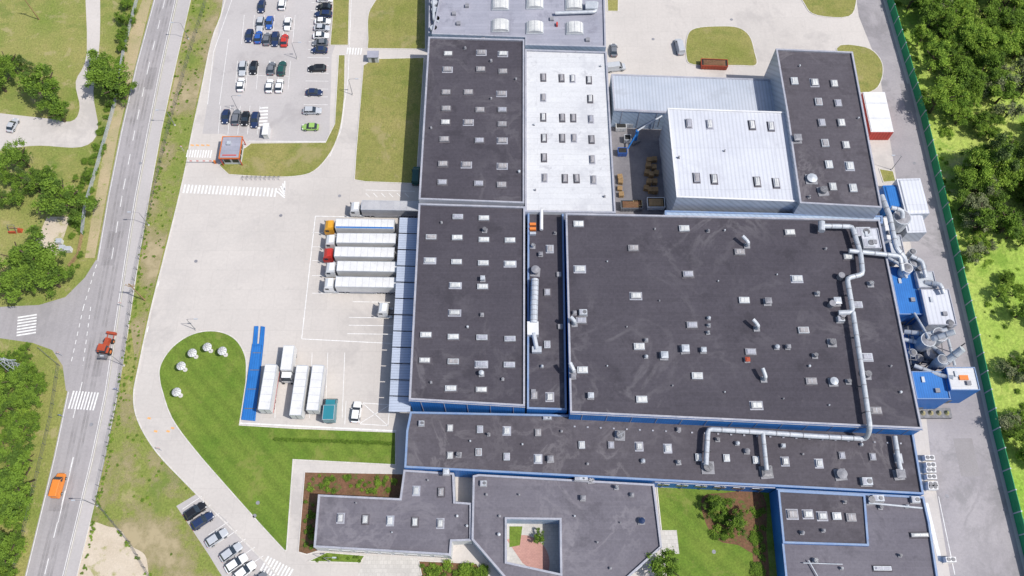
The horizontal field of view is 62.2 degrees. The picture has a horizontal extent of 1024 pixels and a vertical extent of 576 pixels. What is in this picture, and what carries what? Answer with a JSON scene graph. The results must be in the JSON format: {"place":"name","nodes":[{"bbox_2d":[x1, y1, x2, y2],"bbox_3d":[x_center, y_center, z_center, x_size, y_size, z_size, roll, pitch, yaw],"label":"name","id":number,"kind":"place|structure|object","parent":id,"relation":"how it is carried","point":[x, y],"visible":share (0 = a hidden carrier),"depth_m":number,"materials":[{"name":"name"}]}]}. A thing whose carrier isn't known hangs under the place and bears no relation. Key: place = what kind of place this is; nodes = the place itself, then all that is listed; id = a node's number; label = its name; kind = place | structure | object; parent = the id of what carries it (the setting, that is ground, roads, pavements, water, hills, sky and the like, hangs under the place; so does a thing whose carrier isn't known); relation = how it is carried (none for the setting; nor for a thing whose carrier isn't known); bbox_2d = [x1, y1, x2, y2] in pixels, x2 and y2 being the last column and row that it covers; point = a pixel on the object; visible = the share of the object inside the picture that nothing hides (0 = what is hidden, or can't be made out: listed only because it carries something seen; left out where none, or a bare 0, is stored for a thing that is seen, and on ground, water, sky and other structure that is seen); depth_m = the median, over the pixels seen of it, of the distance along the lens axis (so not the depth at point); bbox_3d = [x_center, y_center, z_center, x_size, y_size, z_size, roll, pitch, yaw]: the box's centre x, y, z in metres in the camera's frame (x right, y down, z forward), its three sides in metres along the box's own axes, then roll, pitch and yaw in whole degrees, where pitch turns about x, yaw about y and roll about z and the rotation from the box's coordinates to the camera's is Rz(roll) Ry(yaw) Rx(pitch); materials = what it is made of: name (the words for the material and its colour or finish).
{"place":"outdoors","nodes":[
{"label":"outdoors","id":0,"kind":"place"},
{"bbox_2d":[0,260,96,390],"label":"side road","id":1,"kind":"structure","parent":0,"point":[57,327],"depth_m":190.32,"materials":[{"name":"asphalt"}]},
{"bbox_2d":[35,217,69,254],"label":"playground sand","id":2,"kind":"structure","parent":0,"point":[55,227],"depth_m":200.24,"materials":[{"name":"sand"}]},
{"bbox_2d":[25,0,175,575],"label":"road","id":3,"kind":"structure","parent":0,"point":[78,434],"depth_m":190.22,"materials":[{"name":"asphalt"}]},
{"bbox_2d":[48,473,66,498],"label":"orange van","id":4,"kind":"object","parent":3,"relation":"on","point":[57,486],"visible":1,"depth_m":173.69,"materials":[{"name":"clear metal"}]},
{"bbox_2d":[96,331,116,359],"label":"farm tractor","id":5,"kind":"object","parent":3,"relation":"on","point":[105,349],"visible":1,"depth_m":186.06,"materials":[{"name":"red metal"}]},
{"bbox_2d":[0,0,222,575],"bbox_3d":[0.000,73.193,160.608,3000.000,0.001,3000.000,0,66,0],"label":"ground","id":6,"kind":"structure","parent":0,"point":[55,36],"depth_m":200.81,"materials":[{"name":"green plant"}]},
{"bbox_2d":[0,531,18,568],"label":"tree","id":7,"kind":"object","parent":6,"relation":"on","point":[4,556],"visible":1,"depth_m":164.81,"materials":[{"name":"green plant"}]},
{"bbox_2d":[0,51,20,77],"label":"tree","id":8,"kind":"object","parent":6,"relation":"on","point":[6,61],"visible":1,"depth_m":212.46,"materials":[{"name":"green plant"}]},
{"bbox_2d":[0,388,22,418],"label":"tree","id":9,"kind":"object","parent":6,"relation":"on","point":[8,399],"visible":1,"depth_m":177.92,"materials":[{"name":"green plant"}]},
{"bbox_2d":[1,182,28,205],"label":"tree","id":10,"kind":"object","parent":6,"relation":"on","point":[12,195],"visible":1,"depth_m":199.19,"materials":[{"name":"green plant"}]},
{"bbox_2d":[0,438,29,462],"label":"tree","id":11,"kind":"object","parent":6,"relation":"on","point":[4,451],"visible":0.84,"depth_m":174.49,"materials":[{"name":"green plant"}]},
{"bbox_2d":[0,486,33,525],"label":"tree","id":12,"kind":"object","parent":6,"relation":"on","point":[14,498],"visible":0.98,"depth_m":167.33,"materials":[{"name":"green plant"}]},
{"bbox_2d":[0,136,33,172],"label":"tree","id":13,"kind":"object","parent":6,"relation":"on","point":[14,153],"visible":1,"depth_m":202.10,"materials":[{"name":"green plant"}]},
{"bbox_2d":[0,263,34,303],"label":"tree","id":14,"kind":"object","parent":6,"relation":"on","point":[8,282],"visible":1,"depth_m":186.78,"materials":[{"name":"green plant"}]},
{"bbox_2d":[0,361,34,393],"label":"tree","id":15,"kind":"object","parent":6,"relation":"on","point":[14,378],"visible":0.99,"depth_m":179.99,"materials":[{"name":"green plant"}]},
{"bbox_2d":[0,448,35,506],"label":"tree","id":16,"kind":"object","parent":6,"relation":"on","point":[9,479],"visible":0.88,"depth_m":169.18,"materials":[{"name":"green plant"}]},
{"bbox_2d":[5,409,40,447],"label":"tree","id":17,"kind":"object","parent":6,"relation":"on","point":[13,431],"visible":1,"depth_m":175.82,"materials":[{"name":"green plant"}]},
{"bbox_2d":[0,241,46,278],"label":"tree","id":18,"kind":"object","parent":6,"relation":"on","point":[16,256],"visible":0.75,"depth_m":188.36,"materials":[{"name":"green plant"}]},
{"bbox_2d":[0,342,50,575],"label":"thicket","id":19,"kind":"object","parent":6,"relation":"on","point":[17,540],"visible":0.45,"depth_m":178.48,"materials":[{"name":"green plant"}]},
{"bbox_2d":[14,382,43,408],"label":"tree","id":20,"kind":"object","parent":6,"relation":"on","point":[31,393],"visible":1,"depth_m":178.59,"materials":[{"name":"green plant"}]},
{"bbox_2d":[14,166,47,191],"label":"tree","id":21,"kind":"object","parent":6,"relation":"on","point":[22,175],"visible":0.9,"depth_m":200.28,"materials":[{"name":"green plant"}]},
{"bbox_2d":[19,223,66,288],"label":"tree","id":22,"kind":"object","parent":6,"relation":"on","point":[46,257],"visible":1,"depth_m":187.25,"materials":[{"name":"green plant"}]},
{"bbox_2d":[15,59,70,112],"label":"tree","id":23,"kind":"object","parent":6,"relation":"on","point":[48,86],"visible":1,"depth_m":208.72,"materials":[{"name":"green plant"}]},
{"bbox_2d":[0,0,99,148],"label":"lane","id":24,"kind":"structure","parent":6,"relation":"on","point":[80,129],"depth_m":212.74,"materials":[{"name":"concrete"}]},
{"bbox_2d":[29,264,75,297],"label":"tree","id":25,"kind":"object","parent":6,"relation":"on","point":[63,274],"visible":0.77,"depth_m":189.01,"materials":[{"name":"green plant"}]},
{"bbox_2d":[43,100,70,121],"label":"tree","id":26,"kind":"object","parent":6,"relation":"on","point":[61,113],"visible":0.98,"depth_m":209.07,"materials":[{"name":"green plant"}]},
{"bbox_2d":[28,173,101,225],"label":"tree","id":27,"kind":"object","parent":6,"relation":"on","point":[51,203],"visible":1,"depth_m":195.72,"materials":[{"name":"green plant"}]},
{"bbox_2d":[85,48,117,70],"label":"tree","id":28,"kind":"object","parent":6,"relation":"on","point":[94,57],"visible":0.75,"depth_m":214.46,"materials":[{"name":"green plant"}]},
{"bbox_2d":[67,1,136,267],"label":"roadside hedge","id":29,"kind":"object","parent":6,"relation":"on","point":[84,160],"visible":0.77,"depth_m":207.05,"materials":[{"name":"green plant"}]},
{"bbox_2d":[83,61,127,94],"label":"tree","id":30,"kind":"object","parent":6,"relation":"on","point":[118,87],"visible":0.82,"depth_m":209.09,"materials":[{"name":"green plant"}]},
{"bbox_2d":[80,0,137,233],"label":"garden fence","id":31,"kind":"object","parent":6,"relation":"on","point":[103,141],"visible":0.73,"depth_m":209.71,"materials":[{"name":"metal"}]},
{"bbox_2d":[85,0,150,257],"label":"road verge strip","id":32,"kind":"object","parent":6,"relation":"on","point":[134,41],"visible":0.9,"depth_m":211.12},
{"bbox_2d":[85,62,132,100],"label":"tree","id":33,"kind":"object","parent":32,"relation":"on","point":[108,80],"visible":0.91,"depth_m":209.04,"materials":[{"name":"green plant"}]},
{"bbox_2d":[98,394,192,575],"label":"worn grass","id":34,"kind":"structure","parent":6,"relation":"on","point":[153,539],"depth_m":170.65,"materials":[{"name":"beige"}]},
{"bbox_2d":[78,522,148,575],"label":"dirt patch","id":35,"kind":"object","parent":34,"relation":"on","point":[109,553],"visible":1,"depth_m":169.52,"materials":[{"name":"sand"}]},
{"bbox_2d":[81,0,210,575],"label":"verge weeds","id":36,"kind":"object","parent":6,"relation":"on","point":[123,400],"visible":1,"depth_m":187.38,"materials":[{"name":"green plant"}]},
{"bbox_2d":[93,1,205,574],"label":"perimeter fence","id":37,"kind":"object","parent":6,"relation":"on","point":[107,516],"visible":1,"depth_m":191.55,"materials":[{"name":"metal"}]},
{"bbox_2d":[65,0,189,575],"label":"road shoulder path","id":38,"kind":"structure","parent":0,"point":[180,15],"depth_m":195.66,"materials":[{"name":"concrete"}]},
{"bbox_2d":[64,0,190,575],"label":"road kerb","id":39,"kind":"structure","parent":38,"relation":"on","point":[121,294],"depth_m":193.31,"materials":[{"name":"concrete"}]},
{"bbox_2d":[158,330,395,551],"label":"lawn","id":40,"kind":"structure","parent":0,"point":[249,466],"depth_m":179.44,"materials":[{"name":"plant"}]},
{"bbox_2d":[272,437,394,445],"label":"lawn hedge","id":41,"kind":"object","parent":40,"relation":"on","point":[330,441],"visible":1,"depth_m":178.96,"materials":[{"name":"green plant"}]},
{"bbox_2d":[358,555,420,575],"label":"entrance paving","id":42,"kind":"structure","parent":0,"point":[384,566],"depth_m":168.72,"materials":[{"name":"concrete"}]},
{"bbox_2d":[367,0,425,49],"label":"grass island","id":43,"kind":"structure","parent":0,"point":[396,24],"depth_m":225.64,"materials":[{"name":"plant"}]},
{"bbox_2d":[507,524,558,572],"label":"patio","id":44,"kind":"structure","parent":0,"point":[523,548],"depth_m":170.27,"materials":[{"name":"pink stone"}]},
{"bbox_2d":[135,0,1023,575],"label":"yard pavement","id":45,"kind":"structure","parent":0,"point":[243,276],"depth_m":196.11,"materials":[{"name":"concrete"}]},
{"bbox_2d":[133,0,277,575],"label":"yard kerb","id":46,"kind":"structure","parent":45,"relation":"on","point":[224,521],"depth_m":188.52,"materials":[{"name":"concrete"}]},
{"bbox_2d":[177,495,275,575],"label":"staff parking","id":47,"kind":"structure","parent":45,"relation":"on","point":[203,535],"depth_m":170.72,"materials":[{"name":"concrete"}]},
{"bbox_2d":[218,136,245,165],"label":"gatehouse","id":48,"kind":"object","parent":45,"relation":"on","point":[231,149],"visible":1,"depth_m":205.94,"materials":[{"name":"metal"}]},
{"bbox_2d":[241,326,264,420],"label":"truck weighbridge","id":49,"kind":"object","parent":45,"relation":"on","point":[249,410],"visible":1,"depth_m":184.80,"materials":[{"name":"metal"}]},
{"bbox_2d":[202,0,334,140],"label":"car park","id":50,"kind":"structure","parent":45,"relation":"on","point":[287,118],"depth_m":218.78,"materials":[{"name":"asphalt"}]},
{"bbox_2d":[330,0,349,45],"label":"grass island","id":51,"kind":"structure","parent":50,"relation":"on","point":[339,35],"depth_m":225.92,"materials":[{"name":"plant"}]},
{"bbox_2d":[258,364,279,413],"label":"semi trailer","id":52,"kind":"object","parent":45,"relation":"on","point":[268,392],"visible":1,"depth_m":180.26,"materials":[{"name":"metal"}]},
{"bbox_2d":[219,55,344,176],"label":"grass island","id":53,"kind":"structure","parent":45,"relation":"on","point":[287,159],"depth_m":208.69,"materials":[{"name":"plant"}]},
{"bbox_2d":[280,345,296,384],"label":"box truck","id":54,"kind":"object","parent":45,"relation":"on","point":[288,360],"visible":1,"depth_m":183.11,"materials":[{"name":"metal"}]},
{"bbox_2d":[289,365,310,418],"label":"semi trailer","id":55,"kind":"object","parent":45,"relation":"on","point":[299,399],"visible":1,"depth_m":179.90,"materials":[{"name":"metal"}]},
{"bbox_2d":[306,365,326,413],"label":"semi trailer","id":56,"kind":"object","parent":45,"relation":"on","point":[316,389],"visible":1,"depth_m":180.17,"materials":[{"name":"metal"}]},
{"bbox_2d":[322,398,337,423],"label":"box truck","id":57,"kind":"object","parent":45,"relation":"on","point":[329,414],"visible":1,"depth_m":178.64,"materials":[{"name":"metal"}]},
{"bbox_2d":[307,552,364,563],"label":"planting bed","id":58,"kind":"object","parent":45,"relation":"on","point":[341,557],"visible":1,"depth_m":169.27,"materials":[{"name":"plant"}]},
{"bbox_2d":[298,471,402,554],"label":"planting bed","id":59,"kind":"object","parent":45,"relation":"on","point":[340,484],"visible":0.47,"depth_m":174.92,"materials":[{"name":"soil"}]},
{"bbox_2d":[303,474,490,575],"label":"shrub planting","id":60,"kind":"object","parent":59,"relation":"on","point":[466,569],"visible":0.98,"depth_m":169.97,"materials":[{"name":"green plant"}]},
{"bbox_2d":[322,246,395,262],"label":"semi truck","id":61,"kind":"object","parent":45,"relation":"on","point":[339,253],"visible":0.77,"depth_m":193.50,"materials":[{"name":"metal"}]},
{"bbox_2d":[323,218,395,234],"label":"semi truck","id":62,"kind":"object","parent":45,"relation":"on","point":[338,225],"visible":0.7,"depth_m":196.53,"materials":[{"name":"metal"}]},
{"bbox_2d":[323,276,397,293],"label":"semi truck","id":63,"kind":"object","parent":45,"relation":"on","point":[377,285],"visible":0.97,"depth_m":190.47,"materials":[{"name":"metal"}]},
{"bbox_2d":[324,261,396,277],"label":"semi truck","id":64,"kind":"object","parent":45,"relation":"on","point":[364,268],"visible":0.87,"depth_m":192.02,"materials":[{"name":"metal"}]},
{"bbox_2d":[324,233,397,248],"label":"semi truck","id":65,"kind":"object","parent":45,"relation":"on","point":[364,240],"visible":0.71,"depth_m":194.99,"materials":[{"name":"metal"}]},
{"bbox_2d":[349,200,418,217],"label":"semi truck","id":66,"kind":"object","parent":45,"relation":"on","point":[381,208],"visible":0.93,"depth_m":198.64,"materials":[{"name":"metal"}]},
{"bbox_2d":[354,57,423,183],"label":"grass island","id":67,"kind":"structure","parent":45,"relation":"on","point":[388,137],"depth_m":212.99,"materials":[{"name":"plant"}]},
{"bbox_2d":[314,470,472,558],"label":"office wing","id":68,"kind":"structure","parent":45,"relation":"on","point":[425,514],"depth_m":168.06,"materials":[{"name":"grey"}]},
{"bbox_2d":[389,217,417,412],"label":"loading dock canopy","id":69,"kind":"object","parent":45,"relation":"on","point":[406,256],"visible":0.83,"depth_m":185.63,"materials":[{"name":"metal"}]},
{"bbox_2d":[418,560,478,575],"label":"planting bed","id":70,"kind":"object","parent":45,"relation":"on","point":[438,563],"visible":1,"depth_m":168.71,"materials":[{"name":"plant"}]},
{"bbox_2d":[409,203,524,413],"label":"loading hall","id":71,"kind":"structure","parent":45,"relation":"on","point":[468,344],"depth_m":181.24,"materials":[{"name":"black rubber"}]},
{"bbox_2d":[419,37,523,205],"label":"factory hall","id":72,"kind":"structure","parent":45,"relation":"on","point":[472,152],"depth_m":201.78,"materials":[{"name":"rubber"}]},
{"bbox_2d":[17,0,954,575],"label":"road markings","id":73,"kind":"object","parent":45,"relation":"on","point":[205,154],"visible":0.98,"depth_m":190.45,"materials":[{"name":"white paint"}]},
{"bbox_2d":[48,18,979,553],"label":"asphalt repairs","id":74,"kind":"structure","parent":45,"relation":"on","point":[966,456],"depth_m":185.81,"materials":[{"name":"asphalt"}]},
{"bbox_2d":[432,0,605,57],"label":"annex","id":75,"kind":"object","parent":45,"relation":"on","point":[576,25],"visible":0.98,"depth_m":216.46,"materials":[{"name":"metal"}]},
{"bbox_2d":[526,209,566,414],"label":"connecting hall","id":76,"kind":"structure","parent":45,"relation":"on","point":[546,364],"depth_m":182.33,"materials":[{"name":"metal"}]},
{"bbox_2d":[472,474,661,575],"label":"office pavilion","id":77,"kind":"structure","parent":45,"relation":"on","point":[607,528],"depth_m":167.74,"materials":[{"name":"grey"}]},
{"bbox_2d":[525,49,615,229],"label":"white roof hall","id":78,"kind":"structure","parent":45,"relation":"on","point":[568,155],"depth_m":201.32,"materials":[{"name":"rubber"}]},
{"bbox_2d":[646,546,680,575],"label":"tree","id":79,"kind":"object","parent":45,"relation":"on","point":[658,568],"visible":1,"depth_m":163.60,"materials":[{"name":"green plant"}]},
{"bbox_2d":[404,411,923,495],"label":"production wing","id":80,"kind":"structure","parent":45,"relation":"on","point":[470,445],"depth_m":172.20,"materials":[{"name":"grey"}]},
{"bbox_2d":[609,74,774,128],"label":"metal roof shed","id":81,"kind":"structure","parent":45,"relation":"on","point":[638,101],"depth_m":208.11,"materials":[{"name":"metal"}]},
{"bbox_2d":[700,58,727,69],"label":"waste skip","id":82,"kind":"object","parent":45,"relation":"on","point":[714,64],"visible":1,"depth_m":218.62,"materials":[{"name":"metal"}]},
{"bbox_2d":[659,108,797,212],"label":"white tower hall","id":83,"kind":"structure","parent":45,"relation":"on","point":[717,160],"depth_m":193.69,"materials":[{"name":"metal"}]},
{"bbox_2d":[564,213,922,470],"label":"production hall","id":84,"kind":"structure","parent":45,"relation":"on","point":[766,322],"depth_m":178.93,"materials":[{"name":"metal"}]},
{"bbox_2d":[663,210,882,224],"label":"link block","id":85,"kind":"structure","parent":45,"relation":"on","point":[714,213],"depth_m":191.53,"materials":[{"name":"metal"}]},
{"bbox_2d":[763,48,881,218],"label":"warehouse building","id":86,"kind":"structure","parent":45,"relation":"on","point":[817,98],"depth_m":195.44,"materials":[{"name":"metal"}]},
{"bbox_2d":[802,0,856,17],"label":"grass island","id":87,"kind":"structure","parent":45,"relation":"on","point":[835,8],"depth_m":228.20,"materials":[{"name":"plant"}]},
{"bbox_2d":[769,488,937,575],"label":"office block","id":88,"kind":"structure","parent":45,"relation":"on","point":[900,536],"depth_m":165.35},
{"bbox_2d":[777,490,868,546],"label":"office roof bay","id":89,"kind":"object","parent":88,"relation":"on","point":[821,518],"visible":1,"depth_m":166.89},
{"bbox_2d":[836,44,883,92],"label":"grass island","id":90,"kind":"structure","parent":45,"relation":"on","point":[869,66],"depth_m":220.00,"materials":[{"name":"plant"}]},
{"bbox_2d":[861,92,893,139],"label":"storage container","id":91,"kind":"object","parent":45,"relation":"on","point":[877,117],"visible":0.82,"depth_m":209.62,"materials":[{"name":"metal"}]},
{"bbox_2d":[879,178,929,241],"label":"cold store container","id":92,"kind":"object","parent":45,"relation":"on","point":[908,194],"visible":0.77,"depth_m":197.49,"materials":[{"name":"metal"}]},
{"bbox_2d":[859,194,979,418],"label":"dust extraction plant","id":93,"kind":"object","parent":45,"relation":"on","point":[925,309],"visible":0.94,"depth_m":183.36,"materials":[{"name":"metal"}]},
{"bbox_2d":[887,0,1023,554],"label":"green noise fence","id":94,"kind":"object","parent":45,"relation":"on","point":[997,433],"visible":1,"depth_m":192.38,"materials":[{"name":"metal"}]},
{"bbox_2d":[611,127,665,214],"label":"service courtyard","id":95,"kind":"structure","parent":0,"point":[630,167],"depth_m":207.47,"materials":[{"name":"concrete"}]},
{"bbox_2d":[660,530,678,553],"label":"courtyard path","id":96,"kind":"structure","parent":0,"point":[669,539],"depth_m":170.68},
{"bbox_2d":[656,487,776,575],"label":"courtyard lawn","id":97,"kind":"structure","parent":0,"point":[680,511],"depth_m":170.54,"materials":[{"name":"plant"}]},
{"bbox_2d":[701,491,766,552],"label":"courtyard bed","id":98,"kind":"object","parent":97,"relation":"on","point":[744,500],"visible":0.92,"depth_m":173.15,"materials":[{"name":"soil"}]},
{"bbox_2d":[704,497,734,521],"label":"tree","id":99,"kind":"object","parent":98,"relation":"on","point":[718,506],"visible":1,"depth_m":170.38,"materials":[{"name":"green plant"}]},
{"bbox_2d":[724,506,755,536],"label":"tree","id":100,"kind":"object","parent":98,"relation":"on","point":[738,521],"visible":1,"depth_m":168.88,"materials":[{"name":"green plant"}]},
{"bbox_2d":[706,507,766,575],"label":"courtyard shrubs","id":101,"kind":"object","parent":97,"relation":"on","point":[757,568],"visible":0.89,"depth_m":170.68,"materials":[{"name":"green plant"}]},
{"bbox_2d":[751,522,769,575],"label":"courtyard hedge bed","id":102,"kind":"object","parent":97,"relation":"on","point":[765,554],"visible":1,"depth_m":170.04,"materials":[{"name":"soil"}]},
{"bbox_2d":[685,26,757,65],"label":"grass island","id":103,"kind":"structure","parent":0,"point":[734,45],"depth_m":222.85,"materials":[{"name":"plant"}]},
{"bbox_2d":[857,0,1023,575],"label":"service road","id":104,"kind":"structure","parent":0,"point":[980,536],"depth_m":180.34,"materials":[{"name":"concrete"}]},
{"bbox_2d":[894,0,1023,517],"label":"meadow","id":105,"kind":"structure","parent":0,"point":[1007,254],"depth_m":198.16,"materials":[{"name":"green plant"}]},
{"bbox_2d":[894,0,1023,519],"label":"meadow scrub","id":106,"kind":"object","parent":105,"relation":"on","point":[944,129],"visible":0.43,"depth_m":207.76,"materials":[{"name":"green plant"}]},
{"bbox_2d":[906,0,1023,460],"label":"woodland","id":107,"kind":"object","parent":105,"relation":"on","point":[967,49],"visible":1,"depth_m":208.54,"materials":[{"name":"green plant"}]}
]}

